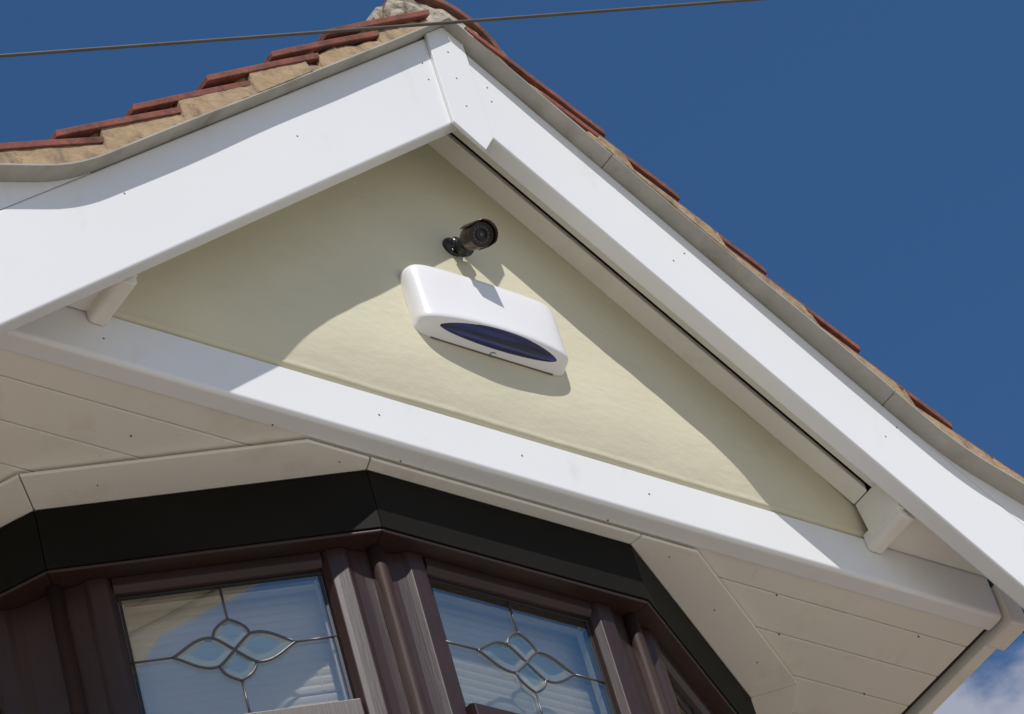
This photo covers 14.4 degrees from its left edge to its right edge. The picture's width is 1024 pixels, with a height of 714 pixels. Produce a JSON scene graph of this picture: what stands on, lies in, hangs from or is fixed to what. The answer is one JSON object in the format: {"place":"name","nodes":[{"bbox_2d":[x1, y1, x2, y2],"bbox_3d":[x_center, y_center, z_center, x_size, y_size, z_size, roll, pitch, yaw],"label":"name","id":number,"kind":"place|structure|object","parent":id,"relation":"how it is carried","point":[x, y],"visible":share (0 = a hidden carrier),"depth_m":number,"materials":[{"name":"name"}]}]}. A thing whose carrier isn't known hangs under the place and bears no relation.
{"place":"outdoors","nodes":[
{"label":"outdoors","id":0,"kind":"place"},
{"bbox_2d":[0,0,761,57],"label":"overhead cable","id":1,"kind":"object","parent":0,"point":[354,29],"visible":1,"depth_m":5.14,"materials":[{"name":"black rubber"}]},
{"bbox_2d":[0,0,1023,713],"label":"sky","id":2,"kind":"structure","parent":0,"point":[868,155],"materials":[{"name":"blue"}]},
{"label":"ground","id":3,"kind":"structure","parent":0,"visible":0},
{"bbox_2d":[0,0,1023,713],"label":"bay window house","id":4,"kind":"structure","parent":3,"relation":"on","point":[266,446],"depth_m":7.68,"materials":[{"name":"white plastic"}]},
{"bbox_2d":[0,596,70,713],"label":"window","id":5,"kind":"structure","parent":4,"relation":"in","point":[31,674],"depth_m":7.25,"materials":[{"name":"brown wood"}]},
{"bbox_2d":[63,548,410,713],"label":"window","id":6,"kind":"structure","parent":4,"relation":"in","point":[308,633],"depth_m":7.32,"materials":[{"name":"brown wood"}]},
{"bbox_2d":[442,219,497,256],"bbox_3d":[-0.080,-0.236,7.976,0.060,0.119,0.145,6,-47,-25],"label":"security camera","id":7,"kind":"object","parent":4,"relation":"attached to","point":[480,234],"visible":1,"depth_m":7.93,"materials":[{"name":"black plastic"}]},
{"bbox_2d":[399,264,567,375],"bbox_3d":[-0.044,-0.079,7.895,0.362,0.177,0.064,17,-52,-33],"label":"alarm siren","id":8,"kind":"object","parent":4,"relation":"attached to","point":[474,315],"visible":1,"depth_m":7.85,"materials":[{"name":"white plastic"}]},
{"bbox_2d":[384,551,653,713],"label":"window","id":9,"kind":"structure","parent":4,"relation":"in","point":[480,643],"depth_m":7.56,"materials":[{"name":"brown wood"}]},
{"bbox_2d":[641,629,713,713],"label":"window","id":10,"kind":"structure","parent":4,"relation":"in","point":[680,697],"depth_m":7.87,"materials":[{"name":"brown wood"}]}
]}

